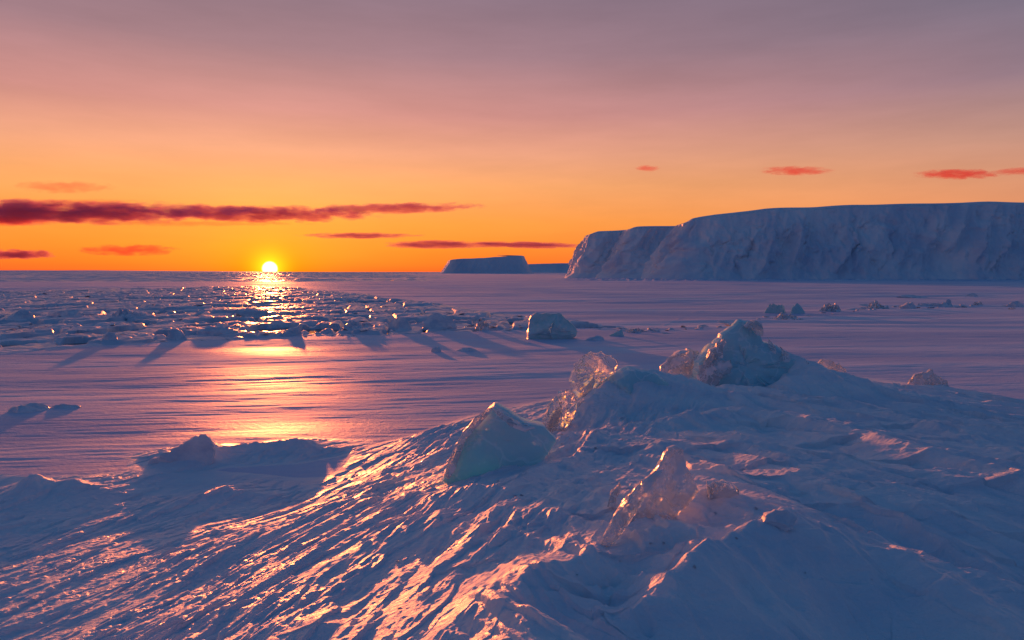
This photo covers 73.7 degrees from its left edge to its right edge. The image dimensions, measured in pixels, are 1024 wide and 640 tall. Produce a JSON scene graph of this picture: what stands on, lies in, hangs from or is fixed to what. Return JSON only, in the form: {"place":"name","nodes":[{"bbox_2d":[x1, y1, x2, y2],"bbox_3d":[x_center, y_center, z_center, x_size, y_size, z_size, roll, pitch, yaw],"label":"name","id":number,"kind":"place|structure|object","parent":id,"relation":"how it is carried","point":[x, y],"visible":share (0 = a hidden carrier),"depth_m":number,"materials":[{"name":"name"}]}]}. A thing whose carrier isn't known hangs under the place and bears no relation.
{"place":"outdoors","nodes":[
{"label":"outdoors","id":0,"kind":"place"},
{"bbox_2d":[0,270,250,271],"bbox_3d":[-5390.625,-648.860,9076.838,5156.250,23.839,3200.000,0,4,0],"label":"hills","id":1,"kind":"structure","parent":0,"point":[104,271],"depth_m":7779.44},
{"bbox_2d":[2,280,591,346],"bbox_3d":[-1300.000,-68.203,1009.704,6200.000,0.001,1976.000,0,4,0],"label":"water","id":2,"kind":"structure","parent":0,"point":[311,331],"depth_m":36.76,"materials":[{"name":"liquid"}]},
{"bbox_2d":[0,309,34,319],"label":"ice block","id":3,"kind":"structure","parent":2,"relation":"on","point":[21,313],"depth_m":41.26,"materials":[{"name":"white ice"}]},
{"bbox_2d":[47,309,83,316],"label":"ice block","id":4,"kind":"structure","parent":2,"relation":"on","point":[68,312],"depth_m":42.61,"materials":[{"name":"white ice"}]},
{"bbox_2d":[112,308,146,320],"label":"ice block","id":5,"kind":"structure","parent":2,"relation":"on","point":[126,313],"depth_m":42.68,"materials":[{"name":"white ice"}]},
{"bbox_2d":[166,328,186,339],"bbox_3d":[-14.851,0.735,30.122,1.220,0.724,0.627,0,4,5],"label":"ice block","id":6,"kind":"object","parent":2,"relation":"on","point":[176,334],"depth_m":29.96,"materials":[{"name":"white ice"}]},
{"bbox_2d":[195,327,237,335],"bbox_3d":[-14.068,0.565,32.656,2.128,0.494,1.272,0,4,0],"label":"ice chunk","id":7,"kind":"object","parent":2,"relation":"on","point":[213,331],"visible":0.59,"depth_m":32.26,"materials":[{"name":"white ice"}]},
{"bbox_2d":[235,309,267,317],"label":"ice block","id":8,"kind":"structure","parent":2,"relation":"on","point":[250,313],"depth_m":45.93,"materials":[{"name":"white ice"}]},
{"bbox_2d":[284,326,301,335],"bbox_3d":[-10.501,0.595,32.440,0.851,0.623,0.509,1,4,17],"label":"ice block","id":9,"kind":"object","parent":2,"relation":"on","point":[296,330],"depth_m":32.35,"materials":[{"name":"white ice"}]},
{"bbox_2d":[764,303,785,312],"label":"ice block","id":10,"kind":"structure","parent":2,"relation":"on","point":[773,308],"depth_m":49.57,"materials":[{"name":"white ice"}]},
{"bbox_2d":[772,312,803,319],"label":"ice chunk","id":11,"kind":"object","parent":2,"relation":"on","point":[781,315],"visible":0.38,"depth_m":43.78,"materials":[{"name":"white ice"}]},
{"bbox_2d":[0,347,1023,639],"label":"snow ridge","id":12,"kind":"structure","parent":0,"point":[886,485],"depth_m":5.85,"materials":[{"name":"white snow"}]},
{"bbox_2d":[148,434,215,464],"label":"ice slab","id":13,"kind":"structure","parent":12,"relation":"on","point":[200,448],"depth_m":10.58,"materials":[{"name":"ice"}]},
{"bbox_2d":[441,402,556,483],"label":"ice slab","id":14,"kind":"structure","parent":12,"relation":"on","point":[495,435],"depth_m":7.59,"materials":[{"name":"ice"}]},
{"bbox_2d":[542,389,576,431],"bbox_3d":[0.737,1.431,10.449,0.564,0.714,0.359,-3,5,-37],"label":"ice shard","id":15,"kind":"object","parent":12,"relation":"on","point":[561,412],"visible":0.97,"depth_m":10.36,"materials":[{"name":"ice"}]},
{"bbox_2d":[577,396,584,406],"bbox_3d":[1.082,1.426,11.165,0.226,0.357,0.109,0,4,0],"label":"ice sliver","id":16,"kind":"object","parent":12,"relation":"on","point":[582,399],"visible":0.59,"depth_m":11.17,"materials":[{"name":"white ice"}]},
{"bbox_2d":[582,377,595,396],"bbox_3d":[1.282,1.146,11.456,0.238,0.370,0.130,0,4,6],"label":"ice sliver","id":17,"kind":"object","parent":12,"relation":"on","point":[588,387],"visible":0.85,"depth_m":11.43,"materials":[{"name":"white ice"}]},
{"bbox_2d":[568,351,617,397],"bbox_3d":[1.378,0.932,11.654,0.803,0.803,0.356,-2,4,-21],"label":"ice chunk","id":18,"kind":"object","parent":12,"relation":"on","point":[600,367],"visible":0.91,"depth_m":11.56,"materials":[{"name":"ice"}]},
{"bbox_2d":[607,482,620,507],"bbox_3d":[0.772,1.325,5.188,0.093,0.183,0.119,3,5,40],"label":"ice sliver","id":19,"kind":"object","parent":12,"relation":"on","point":[614,493],"visible":1,"depth_m":5.17,"materials":[{"name":"ice"}]},
{"bbox_2d":[594,366,668,393],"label":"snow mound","id":20,"kind":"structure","parent":12,"relation":"on","point":[626,378],"depth_m":11.60,"materials":[{"name":"white snow"}]},
{"bbox_2d":[601,468,663,546],"bbox_3d":[0.809,1.276,4.626,0.450,0.534,0.151,0,4,0],"label":"ice splinter","id":21,"kind":"object","parent":12,"relation":"on","point":[629,506],"visible":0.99,"depth_m":4.58,"materials":[{"name":"ice"}]},
{"bbox_2d":[630,445,698,522],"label":"ice slab","id":22,"kind":"structure","parent":12,"relation":"on","point":[674,490],"depth_m":5.00,"materials":[{"name":"ice"}]},
{"bbox_2d":[660,348,698,377],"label":"ice slab","id":23,"kind":"structure","parent":12,"relation":"on","point":[678,362],"depth_m":13.98,"materials":[{"name":"ice"}]},
{"bbox_2d":[706,482,712,498],"bbox_3d":[1.523,1.305,5.266,0.054,0.132,0.126,0,4,0],"label":"ice sliver","id":24,"kind":"object","parent":12,"relation":"on","point":[709,496],"visible":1,"depth_m":5.24,"materials":[{"name":"ice"}]},
{"bbox_2d":[707,479,738,499],"bbox_3d":[1.628,1.335,5.284,0.238,0.204,0.151,-2,4,-26],"label":"ice chunk","id":25,"kind":"object","parent":12,"relation":"on","point":[721,488],"visible":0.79,"depth_m":5.23,"materials":[{"name":"ice"}]},
{"bbox_2d":[689,319,795,386],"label":"ice block","id":26,"kind":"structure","parent":12,"relation":"on","point":[750,358],"depth_m":13.51,"materials":[{"name":"white ice"}]},
{"bbox_2d":[703,350,713,366],"bbox_3d":[3.811,0.809,13.289,0.242,0.462,0.139,0,4,0],"label":"ice sliver","id":27,"kind":"object","parent":26,"relation":"in","point":[708,360],"visible":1,"depth_m":13.26,"materials":[{"name":"white ice"}]},
{"bbox_2d":[716,339,725,358],"bbox_3d":[4.074,0.559,13.365,0.249,0.386,0.125,0,4,0],"label":"ice sliver","id":28,"kind":"object","parent":26,"relation":"on","point":[719,350],"visible":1,"depth_m":13.34,"materials":[{"name":"white ice"}]},
{"bbox_2d":[768,338,775,353],"bbox_3d":[5.176,0.510,13.603,0.162,0.340,0.125,1,4,15],"label":"ice sliver","id":29,"kind":"object","parent":26,"relation":"attached to","point":[772,347],"visible":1,"depth_m":13.57,"materials":[{"name":"white ice"}]},
{"bbox_2d":[761,509,796,530],"bbox_3d":[1.795,1.346,4.597,0.232,0.157,0.154,2,4,25],"label":"ice chunk","id":30,"kind":"object","parent":12,"relation":"on","point":[783,519],"visible":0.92,"depth_m":4.55,"materials":[{"name":"white ice"}]},
{"bbox_2d":[818,359,845,372],"bbox_3d":[6.977,1.066,14.928,0.648,0.424,0.216,0,4,0],"label":"ice chunk","id":31,"kind":"object","parent":12,"relation":"on","point":[830,364],"visible":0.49,"depth_m":14.86,"materials":[{"name":"white ice"}]},
{"bbox_2d":[906,369,947,385],"bbox_3d":[10.136,1.467,16.678,1.038,0.563,0.336,0,4,0],"label":"ice chunk","id":32,"kind":"object","parent":12,"relation":"on","point":[929,377],"visible":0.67,"depth_m":16.59,"materials":[{"name":"white ice"}]},
{"bbox_2d":[0,272,1023,477],"bbox_3d":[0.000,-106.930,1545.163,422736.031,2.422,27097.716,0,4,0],"label":"sea ice","id":33,"kind":"structure","parent":0,"point":[133,399],"depth_m":23.45,"materials":[{"name":"white ice"}]},
{"bbox_2d":[7,402,50,412],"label":"ice block","id":34,"kind":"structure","parent":33,"relation":"on","point":[31,407],"depth_m":14.51,"materials":[{"name":"white ice"}]},
{"bbox_2d":[51,404,81,408],"bbox_3d":[-9.814,1.910,15.015,0.662,0.150,0.404,0,4,-3],"label":"ice chunk","id":35,"kind":"object","parent":33,"relation":"on","point":[66,406],"visible":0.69,"depth_m":14.95,"materials":[{"name":"white ice"}]},
{"bbox_2d":[102,332,117,339],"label":"ice block","id":36,"kind":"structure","parent":33,"relation":"on","point":[109,336],"depth_m":28.79,"materials":[{"name":"white ice"}]},
{"bbox_2d":[0,272,637,353],"bbox_3d":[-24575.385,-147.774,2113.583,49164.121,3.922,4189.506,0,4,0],"label":"pack ice","id":37,"kind":"structure","parent":33,"relation":"on","point":[328,312],"depth_m":51.96,"materials":[{"name":"white ice"}]},
{"bbox_2d":[341,321,371,329],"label":"ice block","id":38,"kind":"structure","parent":33,"relation":"on","point":[353,325],"depth_m":34.24,"materials":[{"name":"white ice"}]},
{"bbox_2d":[387,317,411,331],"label":"ice block","id":39,"kind":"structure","parent":33,"relation":"on","point":[401,323],"depth_m":35.12,"materials":[{"name":"white ice"}]},
{"bbox_2d":[431,347,440,351],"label":"ice chunk","id":40,"kind":"object","parent":33,"relation":"on","point":[436,349],"visible":0.48,"depth_m":25.44,"materials":[{"name":"white ice"}]},
{"bbox_2d":[422,313,456,330],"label":"ice block","id":41,"kind":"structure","parent":33,"relation":"on","point":[436,320],"depth_m":35.80,"materials":[{"name":"white ice"}]},
{"bbox_2d":[456,347,476,350],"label":"ice chunk","id":42,"kind":"object","parent":33,"relation":"on","point":[467,349],"visible":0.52,"depth_m":25.71,"materials":[{"name":"white ice"}]},
{"bbox_2d":[473,319,489,331],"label":"ice block","id":43,"kind":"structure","parent":33,"relation":"on","point":[482,325],"depth_m":34.65,"materials":[{"name":"white ice"}]},
{"bbox_2d":[440,255,532,273],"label":"tabular iceberg","id":44,"kind":"object","parent":33,"relation":"on","point":[511,264],"visible":0.97,"depth_m":1182.36,"materials":[{"name":"white ice"}]},
{"bbox_2d":[528,263,569,272],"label":"ice shelf","id":45,"kind":"object","parent":33,"relation":"on","point":[552,268],"visible":0.21,"depth_m":1967.77,"materials":[{"name":"white ice"}]},
{"bbox_2d":[527,313,576,338],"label":"ice block","id":46,"kind":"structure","parent":33,"relation":"on","point":[550,326],"depth_m":30.69,"materials":[{"name":"ice"}]},
{"bbox_2d":[565,230,623,277],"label":"ice cliff","id":47,"kind":"structure","parent":33,"relation":"on","point":[592,253],"depth_m":317.78,"materials":[{"name":"white ice"}]},
{"bbox_2d":[586,335,603,340],"bbox_3d":[3.659,0.830,30.073,0.966,0.289,0.572,-1,4,-11],"label":"ice chunk","id":48,"kind":"object","parent":33,"relation":"on","point":[596,338],"visible":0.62,"depth_m":29.94,"materials":[{"name":"white ice"}]},
{"bbox_2d":[609,329,623,335],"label":"ice chunk","id":49,"kind":"object","parent":33,"relation":"on","point":[619,333],"visible":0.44,"depth_m":31.90,"materials":[{"name":"white ice"}]},
{"bbox_2d":[626,327,641,332],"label":"ice chunk","id":50,"kind":"object","parent":33,"relation":"on","point":[636,330],"visible":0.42,"depth_m":33.72,"materials":[{"name":"white ice"}]},
{"bbox_2d":[595,226,674,278],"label":"ice cliff","id":51,"kind":"structure","parent":33,"relation":"on","point":[633,249],"depth_m":295.34,"materials":[{"name":"white ice"}]},
{"bbox_2d":[790,303,804,313],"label":"ice block","id":52,"kind":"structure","parent":33,"relation":"on","point":[796,308],"depth_m":48.66,"materials":[{"name":"white ice"}]},
{"bbox_2d":[818,303,840,311],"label":"ice block","id":53,"kind":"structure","parent":33,"relation":"on","point":[828,307],"depth_m":50.76,"materials":[{"name":"white ice"}]},
{"bbox_2d":[640,201,1023,279],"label":"ice cliff","id":54,"kind":"structure","parent":33,"relation":"on","point":[964,240],"depth_m":256.29,"materials":[{"name":"white ice"}]},
{"bbox_2d":[867,300,888,308],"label":"ice block","id":55,"kind":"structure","parent":33,"relation":"on","point":[874,305],"depth_m":55.52,"materials":[{"name":"white ice"}]},
{"bbox_2d":[899,302,915,308],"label":"ice chunk","id":56,"kind":"object","parent":33,"relation":"on","point":[909,305],"visible":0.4,"depth_m":55.35,"materials":[{"name":"white ice"}]},
{"bbox_2d":[896,295,926,297],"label":"ice chunk","id":57,"kind":"object","parent":33,"relation":"on","point":[910,296],"visible":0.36,"depth_m":79.12,"materials":[{"name":"white ice"}]},
{"bbox_2d":[917,299,952,306],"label":"ice chunk","id":58,"kind":"object","parent":33,"relation":"on","point":[947,303],"visible":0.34,"depth_m":59.85,"materials":[{"name":"white ice"}]},
{"bbox_2d":[965,293,978,296],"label":"ice chunk","id":59,"kind":"object","parent":33,"relation":"on","point":[972,295],"visible":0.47,"depth_m":81.75,"materials":[{"name":"white ice"}]},
{"bbox_2d":[1006,300,1023,306],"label":"ice chunk","id":60,"kind":"object","parent":33,"relation":"on","point":[1016,303],"visible":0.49,"depth_m":59.37,"materials":[{"name":"white ice"}]},
{"bbox_2d":[0,0,1023,271],"label":"sky","id":61,"kind":"structure","parent":0,"point":[136,135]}
]}

